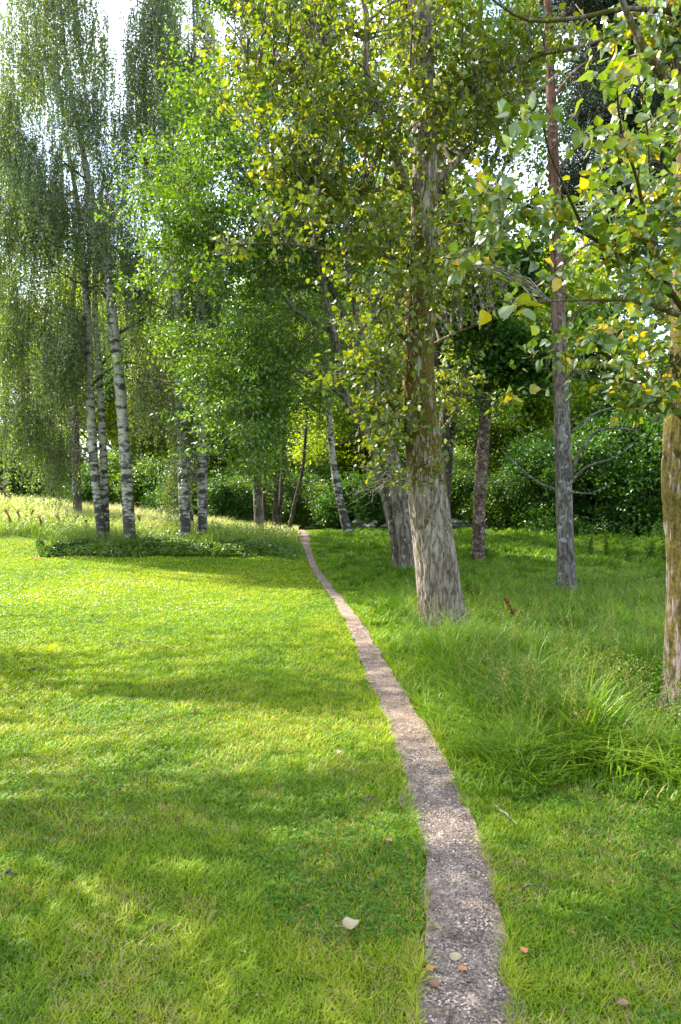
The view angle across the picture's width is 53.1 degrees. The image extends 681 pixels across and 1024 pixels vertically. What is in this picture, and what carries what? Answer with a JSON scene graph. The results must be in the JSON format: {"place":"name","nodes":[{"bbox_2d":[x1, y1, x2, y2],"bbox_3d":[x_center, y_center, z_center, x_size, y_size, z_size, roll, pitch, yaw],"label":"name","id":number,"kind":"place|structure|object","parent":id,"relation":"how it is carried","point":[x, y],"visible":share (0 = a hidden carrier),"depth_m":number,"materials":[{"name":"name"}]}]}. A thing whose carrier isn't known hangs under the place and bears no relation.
{"place":"outdoors","nodes":[
{"label":"outdoors","id":0,"kind":"place"},
{"bbox_2d":[0,0,675,479],"label":"sky","id":1,"kind":"structure","parent":0,"point":[114,6],"materials":[{"name":"white"}]},
{"bbox_2d":[0,514,680,1023],"bbox_3d":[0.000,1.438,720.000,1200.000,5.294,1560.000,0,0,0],"label":"ground","id":2,"kind":"structure","parent":0,"point":[24,540],"depth_m":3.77,"materials":[{"name":"green plant"}]},
{"bbox_2d":[0,867,16,876],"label":"earth crumbs","id":3,"kind":"object","parent":2,"relation":"on","point":[9,869],"visible":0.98,"depth_m":2.97,"materials":[{"name":"grey soil"}]},
{"bbox_2d":[0,221,43,500],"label":"woodland tree","id":4,"kind":"object","parent":2,"relation":"on","point":[5,486],"visible":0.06,"depth_m":29.90,"materials":[{"name":"green plant"}]},
{"bbox_2d":[0,434,64,496],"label":"shrub","id":5,"kind":"object","parent":2,"relation":"on","point":[17,490],"visible":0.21,"depth_m":36.38,"materials":[{"name":"green plant"}]},
{"bbox_2d":[0,274,97,446],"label":"background tree","id":6,"kind":"object","parent":2,"relation":"on","point":[42,384],"visible":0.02,"depth_m":43.01,"materials":[{"name":"green plant"}]},
{"bbox_2d":[11,427,88,500],"bbox_3d":[-16.262,-2.597,37.927,5.063,5.260,7.175,0,0,-39],"label":"shrub","id":7,"kind":"object","parent":2,"relation":"on","point":[39,484],"visible":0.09,"depth_m":36.39,"materials":[{"name":"green plant"}]},
{"bbox_2d":[24,431,89,496],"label":"shrub","id":8,"kind":"object","parent":2,"relation":"on","point":[82,459],"visible":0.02,"depth_m":37.29,"materials":[{"name":"green plant"}]},
{"bbox_2d":[19,254,110,456],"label":"background tree","id":9,"kind":"object","parent":2,"relation":"on","point":[53,329],"visible":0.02,"depth_m":45.48,"materials":[{"name":"green plant"}]},
{"bbox_2d":[5,287,136,457],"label":"background tree","id":10,"kind":"object","parent":2,"relation":"on","point":[110,434],"visible":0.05,"depth_m":41.05,"materials":[{"name":"green plant"}]},
{"bbox_2d":[10,185,132,514],"bbox_3d":[-10.919,-6.517,27.726,5.560,13.833,5.002,0,0,37],"label":"woodland tree","id":11,"kind":"object","parent":2,"relation":"on","point":[77,498],"visible":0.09,"depth_m":26.91,"materials":[{"name":"green plant"}]},
{"bbox_2d":[0,52,162,539],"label":"birch tree","id":12,"kind":"object","parent":2,"relation":"on","point":[62,367],"visible":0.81,"depth_m":20.75,"materials":[{"name":"green plant"}]},
{"bbox_2d":[52,461,112,507],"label":"shrub","id":13,"kind":"object","parent":2,"relation":"on","point":[86,489],"visible":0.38,"depth_m":31.19,"materials":[{"name":"green plant"}]},
{"bbox_2d":[0,0,168,539],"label":"birch tree","id":14,"kind":"object","parent":2,"relation":"on","point":[86,121],"visible":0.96,"depth_m":19.76,"materials":[{"name":"green plant"}]},
{"bbox_2d":[80,445,142,508],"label":"shrub","id":15,"kind":"object","parent":2,"relation":"on","point":[113,465],"visible":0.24,"depth_m":32.30,"materials":[{"name":"green plant"}]},
{"bbox_2d":[82,317,160,471],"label":"background tree","id":16,"kind":"object","parent":2,"relation":"on","point":[128,377],"visible":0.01,"depth_m":39.53,"materials":[{"name":"green plant"}]},
{"bbox_2d":[76,261,193,476],"bbox_3d":[-11.978,-7.005,40.073,8.524,15.130,6.728,0,0,-37],"label":"background tree","id":17,"kind":"object","parent":2,"relation":"on","point":[152,447],"visible":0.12,"depth_m":39.64,"materials":[{"name":"green plant"}]},
{"bbox_2d":[109,451,174,509],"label":"shrub","id":18,"kind":"object","parent":2,"relation":"on","point":[140,473],"visible":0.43,"depth_m":31.63,"materials":[{"name":"green plant"}]},
{"bbox_2d":[0,563,286,611],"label":"daisies","id":19,"kind":"object","parent":2,"relation":"on","point":[111,588],"visible":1,"depth_m":13.12,"materials":[{"name":"green plant"}]},
{"bbox_2d":[0,502,299,559],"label":"ground cover","id":20,"kind":"object","parent":2,"relation":"on","point":[182,547],"visible":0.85,"depth_m":19.68,"materials":[{"name":"green plant"}]},
{"bbox_2d":[0,493,302,553],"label":"meadow grass","id":21,"kind":"structure","parent":2,"relation":"on","point":[90,530],"depth_m":22.79,"materials":[{"name":"green grass"}]},
{"bbox_2d":[103,0,213,539],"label":"birch tree","id":22,"kind":"object","parent":2,"relation":"on","point":[146,45],"visible":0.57,"depth_m":20.52,"materials":[{"name":"green plant"}]},
{"bbox_2d":[115,318,210,462],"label":"background tree","id":23,"kind":"object","parent":2,"relation":"on","point":[161,397],"depth_m":43.74,"materials":[{"name":"green plant"}]},
{"bbox_2d":[134,467,195,514],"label":"shrub","id":24,"kind":"object","parent":2,"relation":"on","point":[153,499],"visible":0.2,"depth_m":30.14,"materials":[{"name":"green plant"}]},
{"bbox_2d":[78,302,292,485],"bbox_3d":[-9.012,-6.876,39.327,14.024,15.681,7.736,0,0,-32],"label":"background tree","id":25,"kind":"object","parent":2,"relation":"on","point":[109,390],"visible":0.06,"depth_m":38.51,"materials":[{"name":"green plant"}]},
{"bbox_2d":[154,160,219,527],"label":"birch tree","id":26,"kind":"object","parent":2,"relation":"on","point":[159,319],"visible":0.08,"depth_m":22.11,"materials":[{"name":"green plant"}]},
{"bbox_2d":[144,0,236,537],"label":"birch tree","id":27,"kind":"object","parent":2,"relation":"on","point":[200,476],"visible":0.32,"depth_m":21.21,"materials":[{"name":"green plant"}]},
{"bbox_2d":[156,339,241,483],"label":"background tree","id":28,"kind":"object","parent":2,"relation":"on","point":[223,465],"visible":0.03,"depth_m":41.67,"materials":[{"name":"green plant"}]},
{"bbox_2d":[107,240,291,478],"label":"background tree","id":29,"kind":"object","parent":2,"relation":"on","point":[151,336],"depth_m":50.74,"materials":[{"name":"green plant"}]},
{"bbox_2d":[192,463,218,515],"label":"shrub","id":30,"kind":"object","parent":2,"relation":"on","point":[195,502],"visible":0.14,"depth_m":31.16,"materials":[{"name":"green plant"}]},
{"bbox_2d":[193,470,270,522],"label":"shrub","id":31,"kind":"object","parent":2,"relation":"on","point":[218,500],"visible":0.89,"depth_m":29.69,"materials":[{"name":"green plant"}]},
{"bbox_2d":[218,472,266,519],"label":"shrub","id":32,"kind":"object","parent":2,"relation":"on","point":[238,485],"visible":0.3,"depth_m":30.26,"materials":[{"name":"green plant"}]},
{"bbox_2d":[83,0,414,568],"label":"broadleaf tree","id":33,"kind":"object","parent":2,"relation":"on","point":[241,368],"visible":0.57,"depth_m":14.46,"materials":[{"name":"green plant"}]},
{"bbox_2d":[192,197,315,475],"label":"background tree","id":34,"kind":"object","parent":2,"relation":"on","point":[233,306],"visible":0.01,"depth_m":46.92,"materials":[{"name":"green plant"}]},
{"bbox_2d":[213,291,319,527],"bbox_3d":[-2.696,-3.845,24.878,3.863,9.498,4.941,0,0,-18],"label":"woodland tree","id":35,"kind":"object","parent":2,"relation":"on","point":[257,485],"visible":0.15,"depth_m":24.86,"materials":[{"name":"green plant"}]},
{"bbox_2d":[207,277,325,485],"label":"background tree","id":36,"kind":"object","parent":2,"relation":"on","point":[273,390],"visible":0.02,"depth_m":37.30,"materials":[{"name":"green plant"}]},
{"bbox_2d":[242,474,295,525],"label":"shrub","id":37,"kind":"object","parent":2,"relation":"on","point":[269,501],"visible":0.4,"depth_m":30.86,"materials":[{"name":"green plant"}]},
{"bbox_2d":[242,283,317,528],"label":"woodland tree","id":38,"kind":"object","parent":2,"relation":"on","point":[277,505],"visible":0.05,"depth_m":26.65,"materials":[{"name":"green plant"}]},
{"bbox_2d":[273,467,329,528],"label":"shrub","id":39,"kind":"object","parent":2,"relation":"on","point":[299,518],"visible":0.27,"depth_m":31.79,"materials":[{"name":"green plant"}]},
{"bbox_2d":[268,376,337,503],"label":"background tree","id":40,"kind":"object","parent":2,"relation":"on","point":[292,447],"visible":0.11,"depth_m":37.74,"materials":[{"name":"green plant"}]},
{"bbox_2d":[291,472,322,526],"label":"shrub","id":41,"kind":"object","parent":2,"relation":"on","point":[307,505],"visible":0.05,"depth_m":34.66,"materials":[{"name":"green plant"}]},
{"bbox_2d":[282,396,341,471],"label":"background tree","id":42,"kind":"object","parent":2,"relation":"on","point":[323,421],"visible":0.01,"depth_m":43.00,"materials":[{"name":"green plant"}]},
{"bbox_2d":[284,358,348,527],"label":"woodland tree","id":43,"kind":"object","parent":2,"relation":"on","point":[305,454],"visible":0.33,"depth_m":28.29,"materials":[{"name":"green plant"}]},
{"bbox_2d":[297,479,340,528],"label":"shrub","id":44,"kind":"object","parent":2,"relation":"on","point":[314,491],"visible":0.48,"depth_m":30.91,"materials":[{"name":"green plant"}]},
{"bbox_2d":[293,455,345,492],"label":"shrub","id":45,"kind":"object","parent":2,"relation":"on","point":[325,473],"visible":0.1,"depth_m":36.62,"materials":[{"name":"green plant"}]},
{"bbox_2d":[273,229,389,532],"bbox_3d":[-0.339,-4.856,25.395,4.681,11.654,5.215,0,0,0],"label":"birch tree","id":46,"kind":"object","parent":2,"relation":"on","point":[346,525],"visible":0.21,"depth_m":25.35,"materials":[{"name":"green plant"}]},
{"bbox_2d":[272,276,403,528],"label":"background tree","id":47,"kind":"object","parent":2,"relation":"on","point":[365,454],"visible":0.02,"depth_m":41.79,"materials":[{"name":"green plant"}]},
{"bbox_2d":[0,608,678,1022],"bbox_3d":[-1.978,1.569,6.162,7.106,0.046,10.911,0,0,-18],"label":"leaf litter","id":48,"kind":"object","parent":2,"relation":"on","point":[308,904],"visible":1,"depth_m":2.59,"materials":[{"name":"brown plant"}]},
{"bbox_2d":[0,594,680,1023],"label":"clover","id":49,"kind":"object","parent":2,"relation":"on","point":[376,898],"visible":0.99,"depth_m":3.23,"materials":[{"name":"green plant"}]},
{"bbox_2d":[304,467,379,529],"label":"shrub","id":50,"kind":"object","parent":2,"relation":"on","point":[332,500],"visible":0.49,"depth_m":29.77,"materials":[{"name":"green plant"}]},
{"bbox_2d":[333,917,358,928],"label":"fallen leaf","id":51,"kind":"object","parent":2,"relation":"on","point":[349,923],"visible":1,"depth_m":2.57,"materials":[{"name":"beige plant"}]},
{"bbox_2d":[316,472,386,528],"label":"shrub","id":52,"kind":"object","parent":2,"relation":"on","point":[368,516],"visible":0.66,"depth_m":28.61,"materials":[{"name":"green plant"}]},
{"bbox_2d":[310,324,402,528],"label":"background tree","id":53,"kind":"object","parent":2,"relation":"on","point":[347,426],"visible":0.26,"depth_m":39.85,"materials":[{"name":"green plant"}]},
{"bbox_2d":[348,795,375,801],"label":"earth crumbs","id":54,"kind":"object","parent":2,"relation":"on","point":[364,797],"visible":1,"depth_m":3.75,"materials":[{"name":"grey soil"}]},
{"bbox_2d":[339,248,407,413],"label":"woodland tree","id":55,"kind":"object","parent":2,"relation":"on","point":[391,391],"visible":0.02,"depth_m":28.88,"materials":[{"name":"green plant"}]},
{"bbox_2d":[319,335,445,528],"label":"background tree","id":56,"kind":"object","parent":2,"relation":"on","point":[373,413],"visible":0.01,"depth_m":43.57,"materials":[{"name":"green plant"}]},
{"bbox_2d":[382,352,406,473],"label":"background tree","id":57,"kind":"object","parent":2,"relation":"on","point":[400,383],"visible":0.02,"depth_m":40.68,"materials":[{"name":"green plant"}]},
{"bbox_2d":[182,0,615,629],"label":"poplar tree","id":58,"kind":"object","parent":2,"relation":"on","point":[434,112],"visible":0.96,"depth_m":8.92,"materials":[{"name":"green plant"}]},
{"bbox_2d":[362,464,451,527],"bbox_3d":[2.955,-0.656,29.917,4.038,3.305,3.292,0,0,-4],"label":"shrub","id":59,"kind":"object","parent":2,"relation":"on","point":[375,480],"visible":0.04,"depth_m":29.66,"materials":[{"name":"green plant"}]},
{"bbox_2d":[414,610,429,628],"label":"weed plant","id":60,"kind":"object","parent":2,"relation":"on","point":[420,619],"visible":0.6,"depth_m":9.09,"materials":[{"name":"green plant"}]},
{"bbox_2d":[378,406,475,514],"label":"background tree","id":61,"kind":"object","parent":2,"relation":"on","point":[459,459],"visible":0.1,"depth_m":32.00,"materials":[{"name":"green plant"}]},
{"bbox_2d":[352,123,513,471],"bbox_3d":[4.406,-11.856,48.338,16.762,34.040,30.385,0,0,-1],"label":"background tree","id":62,"kind":"object","parent":2,"relation":"on","point":[403,221],"depth_m":38.81,"materials":[{"name":"green plant"}]},
{"bbox_2d":[351,518,517,530],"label":"stone wall","id":63,"kind":"structure","parent":2,"relation":"on","point":[456,523],"depth_m":28.03,"materials":[{"name":"grey stone"}]},
{"bbox_2d":[450,464,474,526],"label":"shrub","id":64,"kind":"object","parent":2,"relation":"on","point":[458,487],"visible":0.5,"depth_m":28.76,"materials":[{"name":"green plant"}]},
{"bbox_2d":[318,0,612,508],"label":"slender tree","id":65,"kind":"object","parent":2,"relation":"on","point":[451,428],"visible":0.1,"depth_m":19.35,"materials":[{"name":"green plant"}]},
{"bbox_2d":[463,574,479,595],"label":"weed plant","id":66,"kind":"object","parent":2,"relation":"on","point":[468,584],"visible":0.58,"depth_m":12.47,"materials":[{"name":"green plant"}]},
{"bbox_2d":[352,266,592,479],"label":"background tree","id":67,"kind":"object","parent":2,"relation":"on","point":[539,422],"visible":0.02,"depth_m":40.10,"materials":[{"name":"green plant"}]},
{"bbox_2d":[334,264,624,477],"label":"background tree","id":68,"kind":"object","parent":2,"relation":"on","point":[456,351],"visible":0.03,"depth_m":40.19,"materials":[{"name":"green plant"}]},
{"bbox_2d":[476,611,490,626],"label":"weed plant","id":69,"kind":"object","parent":2,"relation":"on","point":[483,618],"visible":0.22,"depth_m":8.86,"materials":[{"name":"green plant"}]},
{"bbox_2d":[439,307,535,479],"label":"background tree","id":70,"kind":"object","parent":2,"relation":"on","point":[473,445],"visible":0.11,"depth_m":35.72,"materials":[{"name":"green plant"}]},
{"bbox_2d":[452,469,527,527],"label":"shrub","id":71,"kind":"object","parent":2,"relation":"on","point":[490,498],"visible":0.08,"depth_m":28.52,"materials":[{"name":"green plant"}]},
{"bbox_2d":[456,464,533,531],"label":"shrub","id":72,"kind":"object","parent":2,"relation":"on","point":[497,489],"visible":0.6,"depth_m":27.56,"materials":[{"name":"green plant"}]},
{"bbox_2d":[486,605,503,629],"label":"weed plant","id":73,"kind":"object","parent":2,"relation":"on","point":[496,616],"visible":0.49,"depth_m":9.01,"materials":[{"name":"green plant"}]},
{"bbox_2d":[494,804,517,824],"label":"fallen twig","id":74,"kind":"object","parent":2,"relation":"on","point":[505,813],"visible":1,"depth_m":3.51,"materials":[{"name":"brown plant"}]},
{"bbox_2d":[501,596,516,620],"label":"dock plant","id":75,"kind":"object","parent":2,"relation":"on","point":[507,602],"visible":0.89,"depth_m":9.19,"materials":[{"name":"brown plant"}]},
{"bbox_2d":[496,465,548,530],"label":"shrub","id":76,"kind":"object","parent":2,"relation":"on","point":[522,510],"visible":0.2,"depth_m":27.39,"materials":[{"name":"green plant"}]},
{"bbox_2d":[408,185,651,470],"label":"background tree","id":77,"kind":"object","parent":2,"relation":"on","point":[587,392],"visible":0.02,"depth_m":45.22,"materials":[{"name":"green plant"}]},
{"bbox_2d":[456,221,619,500],"bbox_3d":[10.902,-6.704,36.531,8.815,18.634,14.040,0,0,-12],"label":"background tree","id":78,"kind":"object","parent":2,"relation":"on","point":[542,415],"visible":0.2,"depth_m":36.49,"materials":[{"name":"green plant"}]},
{"bbox_2d":[436,173,651,560],"bbox_3d":[5.165,-3.982,18.204,5.797,10.696,4.356,0,0,16],"label":"maple tree","id":79,"kind":"object","parent":2,"relation":"on","point":[507,337],"visible":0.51,"depth_m":18.01,"materials":[{"name":"green plant"}]},
{"bbox_2d":[434,0,680,717],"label":"mossy poplar tree","id":80,"kind":"object","parent":2,"relation":"on","point":[650,278],"visible":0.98,"depth_m":4.41,"materials":[{"name":"green plant"}]},
{"bbox_2d":[497,423,622,533],"bbox_3d":[8.825,-1.144,26.097,5.552,4.544,4.527,0,0,-1],"label":"shrub","id":81,"kind":"object","parent":2,"relation":"on","point":[586,496],"visible":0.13,"depth_m":25.33,"materials":[{"name":"green plant"}]},
{"bbox_2d":[489,418,644,536],"bbox_3d":[7.798,-1.050,24.333,4.321,4.338,5.300,0,0,-31],"label":"shrub","id":82,"kind":"object","parent":2,"relation":"on","point":[540,493],"visible":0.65,"depth_m":24.02,"materials":[{"name":"green plant"}]},
{"bbox_2d":[519,374,618,528],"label":"background tree","id":83,"kind":"object","parent":2,"relation":"on","point":[586,415],"visible":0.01,"depth_m":41.53,"materials":[{"name":"green plant"}]},
{"bbox_2d":[499,0,676,591],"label":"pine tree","id":84,"kind":"object","parent":2,"relation":"on","point":[588,110],"visible":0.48,"depth_m":13.01,"materials":[{"name":"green plant"}]},
{"bbox_2d":[579,522,597,553],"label":"weed plant","id":85,"kind":"object","parent":2,"relation":"on","point":[590,544],"visible":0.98,"depth_m":19.17,"materials":[{"name":"green plant"}]},
{"bbox_2d":[578,635,600,665],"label":"weed plant","id":86,"kind":"object","parent":2,"relation":"on","point":[591,647],"visible":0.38,"depth_m":6.36,"materials":[{"name":"green plant"}]},
{"bbox_2d":[599,519,610,555],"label":"weed plant","id":87,"kind":"object","parent":2,"relation":"on","point":[606,543],"visible":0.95,"depth_m":18.78,"materials":[{"name":"green plant"}]},
{"bbox_2d":[571,412,663,534],"bbox_3d":[10.704,-1.300,24.105,4.938,4.958,6.057,0,0,29],"label":"shrub","id":88,"kind":"object","parent":2,"relation":"on","point":[633,484],"visible":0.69,"depth_m":23.03,"materials":[{"name":"green plant"}]},
{"bbox_2d":[572,398,662,536],"bbox_3d":[11.575,-1.471,24.715,6.561,5.370,5.350,0,0,0],"label":"shrub","id":89,"kind":"object","parent":2,"relation":"on","point":[618,425],"visible":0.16,"depth_m":23.87,"materials":[{"name":"green plant"}]},
{"bbox_2d":[576,353,665,429],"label":"background tree","id":90,"kind":"object","parent":2,"relation":"on","point":[605,406],"visible":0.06,"depth_m":38.33,"materials":[{"name":"green plant"}]},
{"bbox_2d":[579,428,663,533],"bbox_3d":[11.108,-1.222,24.274,4.733,4.751,5.804,0,0,-30],"label":"shrub","id":91,"kind":"object","parent":2,"relation":"on","point":[655,495],"visible":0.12,"depth_m":23.67,"materials":[{"name":"green plant"}]},
{"bbox_2d":[609,640,633,705],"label":"weed plant","id":92,"kind":"object","parent":2,"relation":"on","point":[621,670],"visible":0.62,"depth_m":5.43,"materials":[{"name":"green plant"}]},
{"bbox_2d":[618,997,628,1009],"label":"fallen leaf","id":93,"kind":"object","parent":2,"relation":"on","point":[622,1001],"visible":1,"depth_m":2.18,"materials":[{"name":"pink plant"}]},
{"bbox_2d":[616,525,634,561],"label":"weed plant","id":94,"kind":"object","parent":2,"relation":"on","point":[629,551],"visible":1,"depth_m":18.38,"materials":[{"name":"green plant"}]},
{"bbox_2d":[596,409,664,536],"bbox_3d":[12.479,-1.476,24.637,6.562,5.370,5.350,0,0,-8],"label":"shrub","id":95,"kind":"object","parent":2,"relation":"on","point":[655,499],"visible":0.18,"depth_m":23.54,"materials":[{"name":"green plant"}]},
{"bbox_2d":[599,325,668,447],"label":"background tree","id":96,"kind":"object","parent":2,"relation":"on","point":[658,333],"visible":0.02,"depth_m":29.00,"materials":[{"name":"green plant"}]},
{"bbox_2d":[626,652,668,721],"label":"weed plant","id":97,"kind":"object","parent":2,"relation":"on","point":[656,698],"visible":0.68,"depth_m":5.00,"materials":[{"name":"green plant"}]},
{"bbox_2d":[637,513,663,557],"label":"weed plant","id":98,"kind":"object","parent":2,"relation":"on","point":[652,547],"visible":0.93,"depth_m":18.61,"materials":[{"name":"green plant"}]},
{"bbox_2d":[653,519,665,560],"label":"weed plant","id":99,"kind":"object","parent":2,"relation":"on","point":[663,553],"visible":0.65,"depth_m":18.21,"materials":[{"name":"green plant"}]},
{"bbox_2d":[659,686,680,733],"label":"weed plant","id":100,"kind":"object","parent":2,"relation":"on","point":[673,706],"visible":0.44,"depth_m":4.74,"materials":[{"name":"green plant"}]},
{"bbox_2d":[299,529,526,1023],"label":"path","id":101,"kind":"structure","parent":0,"point":[350,617],"depth_m":3.00,"materials":[{"name":"grey gravel"}]},
{"bbox_2d":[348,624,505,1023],"bbox_3d":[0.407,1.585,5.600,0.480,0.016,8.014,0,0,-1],"label":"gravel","id":102,"kind":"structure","parent":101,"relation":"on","point":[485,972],"depth_m":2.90,"materials":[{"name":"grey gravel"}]},
{"bbox_2d":[458,964,466,972],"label":"fallen leaf","id":103,"kind":"object","parent":102,"relation":"on","point":[462,967],"visible":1,"depth_m":2.36,"materials":[{"name":"orange plant"}]},
{"bbox_2d":[428,979,443,986],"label":"fallen leaf","id":104,"kind":"object","parent":101,"relation":"on","point":[435,982],"visible":1,"depth_m":2.28,"materials":[{"name":"brown plant"}]},
{"bbox_2d":[450,952,463,963],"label":"fallen leaf","id":105,"kind":"object","parent":101,"relation":"on","point":[454,956],"visible":1,"depth_m":2.42,"materials":[{"name":"beige plant"}]},
{"bbox_2d":[309,527,680,806],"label":"tall grass","id":106,"kind":"structure","parent":0,"point":[527,703],"depth_m":6.29,"materials":[{"name":"green plant"}]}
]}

